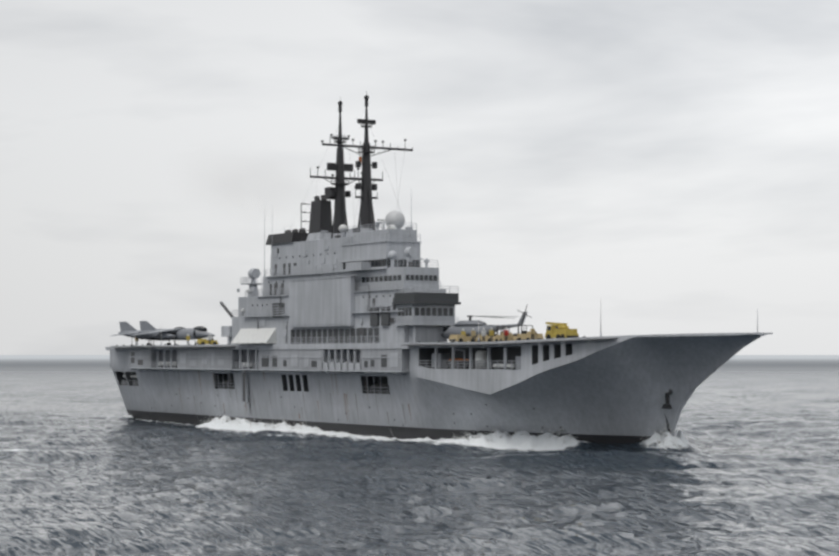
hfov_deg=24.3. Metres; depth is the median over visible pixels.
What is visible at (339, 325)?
aircraft carrier
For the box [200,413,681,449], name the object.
bow wave spray
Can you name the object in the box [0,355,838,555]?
sea water
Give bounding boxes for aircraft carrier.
[106,91,772,443]
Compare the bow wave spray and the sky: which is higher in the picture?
the sky
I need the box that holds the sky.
[0,0,838,354]

